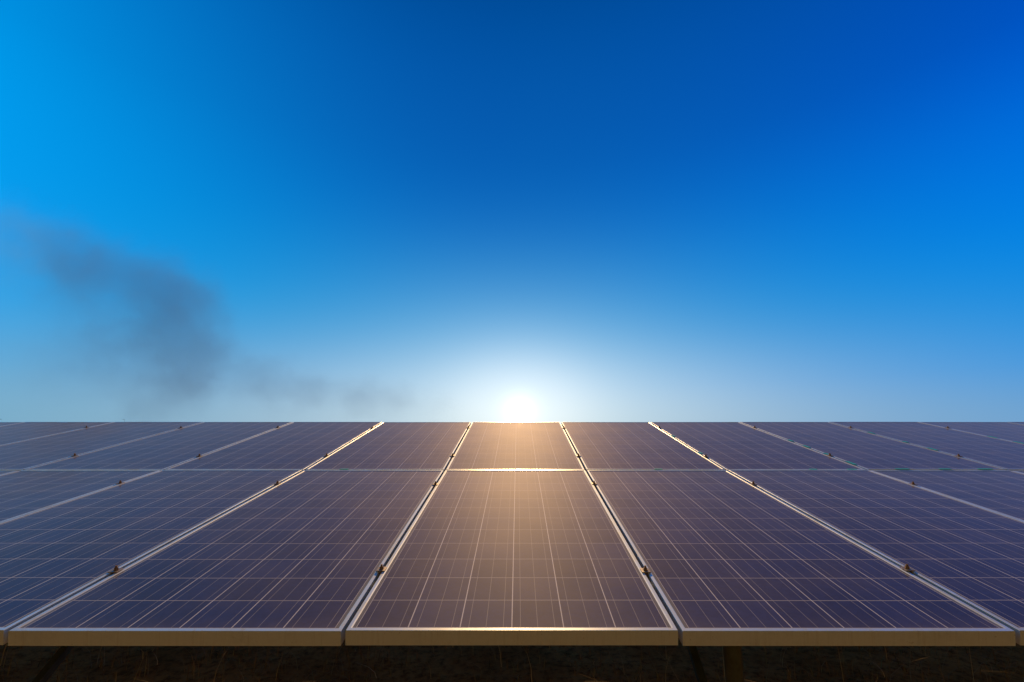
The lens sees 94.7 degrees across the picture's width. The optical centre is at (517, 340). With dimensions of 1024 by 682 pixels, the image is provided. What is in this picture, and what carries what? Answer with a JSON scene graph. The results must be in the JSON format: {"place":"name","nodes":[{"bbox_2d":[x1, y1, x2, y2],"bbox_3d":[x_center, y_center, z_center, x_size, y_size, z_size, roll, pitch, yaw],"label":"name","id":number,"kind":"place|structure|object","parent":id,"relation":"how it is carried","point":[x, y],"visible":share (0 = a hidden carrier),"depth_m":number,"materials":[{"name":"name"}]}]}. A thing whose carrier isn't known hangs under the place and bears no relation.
{"place":"outdoors","nodes":[
{"label":"outdoors","id":0,"kind":"place"},
{"bbox_2d":[0,638,1023,681],"bbox_3d":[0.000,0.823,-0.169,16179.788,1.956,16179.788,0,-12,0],"label":"ground","id":1,"kind":"structure","parent":0,"point":[561,669],"depth_m":3.79,"materials":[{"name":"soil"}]},
{"bbox_2d":[32,646,743,681],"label":"mounting frame","id":2,"kind":"object","parent":1,"relation":"on","point":[733,664],"depth_m":2.75,"materials":[{"name":"metal"}]},
{"bbox_2d":[0,471,15,474],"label":"solar panel","id":3,"kind":"object","parent":2,"relation":"on","point":[3,472],"visible":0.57,"depth_m":3.32,"materials":[{"name":"glass"}]},
{"bbox_2d":[0,422,22,425],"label":"solar panel","id":4,"kind":"object","parent":2,"relation":"on","point":[5,423],"visible":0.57,"depth_m":5.27,"materials":[{"name":"glass"}]},
{"bbox_2d":[0,422,111,444],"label":"solar panel","id":5,"kind":"object","parent":2,"relation":"on","point":[17,432],"visible":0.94,"depth_m":4.91,"materials":[{"name":"glass"}]},
{"bbox_2d":[0,470,159,522],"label":"solar panel","id":6,"kind":"object","parent":2,"relation":"on","point":[23,492],"visible":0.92,"depth_m":2.99,"materials":[{"name":"glass"}]},
{"bbox_2d":[0,422,202,470],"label":"solar panel","id":7,"kind":"object","parent":2,"relation":"on","point":[25,454],"visible":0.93,"depth_m":4.29,"materials":[{"name":"glass"}]},
{"bbox_2d":[108,565,123,574],"bbox_3d":[-1.536,0.887,1.802,0.034,0.055,0.033,0,-2,0],"label":"panel clamp","id":8,"kind":"object","parent":2,"relation":"attached to","point":[116,569],"visible":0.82,"depth_m":1.80,"materials":[{"name":"silver metal"}]},
{"bbox_2d":[0,470,301,644],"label":"solar panel","id":9,"kind":"object","parent":2,"relation":"on","point":[52,556],"visible":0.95,"depth_m":2.23,"materials":[{"name":"glass"}]},
{"bbox_2d":[24,422,291,470],"bbox_3d":[-3.054,0.944,4.367,0.998,0.044,1.956,0,0,0],"label":"solar panel","id":10,"kind":"object","parent":2,"relation":"on","point":[165,450],"visible":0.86,"depth_m":4.06,"materials":[{"name":"glass"}]},
{"bbox_2d":[8,470,443,645],"bbox_3d":[-1.030,0.919,2.391,0.998,0.046,1.956,0,-2,0],"label":"solar panel","id":11,"kind":"object","parent":2,"relation":"on","point":[299,559],"visible":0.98,"depth_m":1.77,"materials":[{"name":"glass"}]},
{"bbox_2d":[165,422,381,470],"bbox_3d":[-2.042,0.943,4.367,0.998,0.044,1.956,0,0,0],"label":"solar panel","id":12,"kind":"object","parent":2,"relation":"on","point":[302,446],"visible":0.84,"depth_m":4.05,"materials":[{"name":"glass"}]},
{"bbox_2d":[376,564,386,574],"bbox_3d":[-0.524,0.887,1.812,0.034,0.055,0.033,0,-2,0],"label":"panel clamp","id":13,"kind":"object","parent":2,"relation":"attached to","point":[381,568],"visible":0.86,"depth_m":1.81,"materials":[{"name":"silver metal"}]},
{"bbox_2d":[305,422,470,471],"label":"solar panel","id":14,"kind":"object","parent":2,"relation":"on","point":[408,446],"visible":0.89,"depth_m":4.06,"materials":[{"name":"glass"}]},
{"bbox_2d":[345,470,677,644],"bbox_3d":[-0.018,0.917,2.391,0.998,0.045,1.956,0,-2,0],"label":"solar panel","id":15,"kind":"object","parent":2,"relation":"on","point":[513,557],"visible":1,"depth_m":1.77,"materials":[{"name":"glass"}]},
{"bbox_2d":[446,422,583,469],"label":"solar panel","id":16,"kind":"object","parent":2,"relation":"on","point":[515,446],"visible":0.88,"depth_m":4.06,"materials":[{"name":"glass"}]},
{"bbox_2d":[561,422,724,472],"bbox_3d":[0.994,0.942,4.363,0.998,0.047,1.964,0,0,0],"label":"solar panel","id":17,"kind":"object","parent":2,"relation":"on","point":[623,446],"visible":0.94,"depth_m":4.05,"materials":[{"name":"glass"}]},
{"bbox_2d":[640,565,650,576],"bbox_3d":[0.488,0.887,1.802,0.034,0.055,0.033,0,-2,0],"label":"panel clamp","id":18,"kind":"object","parent":2,"relation":"attached to","point":[645,570],"visible":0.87,"depth_m":1.80,"materials":[{"name":"silver metal"}]},
{"bbox_2d":[651,422,865,470],"bbox_3d":[1.999,0.943,4.363,1.012,0.049,1.964,0,0,0],"label":"solar panel","id":19,"kind":"object","parent":2,"relation":"on","point":[727,446],"visible":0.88,"depth_m":4.06,"materials":[{"name":"glass"}]},
{"bbox_2d":[587,470,1015,645],"bbox_3d":[0.994,0.919,2.391,0.998,0.046,1.956,0,-2,0],"label":"solar panel","id":20,"kind":"object","parent":2,"relation":"on","point":[726,558],"visible":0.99,"depth_m":1.77,"materials":[{"name":"glass"}]},
{"bbox_2d":[740,422,1006,469],"bbox_3d":[3.011,0.941,4.363,1.012,0.047,1.964,0,0,0],"label":"solar panel","id":21,"kind":"object","parent":2,"relation":"on","point":[863,449],"visible":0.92,"depth_m":4.05,"materials":[{"name":"glass"}]},
{"bbox_2d":[728,470,1023,644],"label":"solar panel","id":22,"kind":"object","parent":2,"relation":"on","point":[971,555],"visible":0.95,"depth_m":2.25,"materials":[{"name":"glass"}]},
{"bbox_2d":[900,564,914,572],"bbox_3d":[1.500,0.887,1.815,0.034,0.055,0.033,0,-2,0],"label":"panel clamp","id":23,"kind":"object","parent":2,"relation":"attached to","point":[906,567],"visible":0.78,"depth_m":1.81,"materials":[{"name":"silver metal"}]},
{"bbox_2d":[830,422,1023,470],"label":"solar panel","id":24,"kind":"object","parent":2,"relation":"on","point":[1002,453],"visible":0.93,"depth_m":4.33,"materials":[{"name":"glass"}]},
{"bbox_2d":[870,470,1023,520],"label":"solar panel","id":25,"kind":"object","parent":2,"relation":"on","point":[1000,491],"visible":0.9,"depth_m":2.99,"materials":[{"name":"glass"}]},
{"bbox_2d":[920,422,1023,443],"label":"solar panel","id":26,"kind":"object","parent":2,"relation":"on","point":[1012,432],"visible":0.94,"depth_m":4.96,"materials":[{"name":"glass"}]},
{"bbox_2d":[0,0,1023,422],"label":"sky","id":27,"kind":"structure","parent":0,"point":[471,211],"materials":[{"name":"blue"}]}
]}

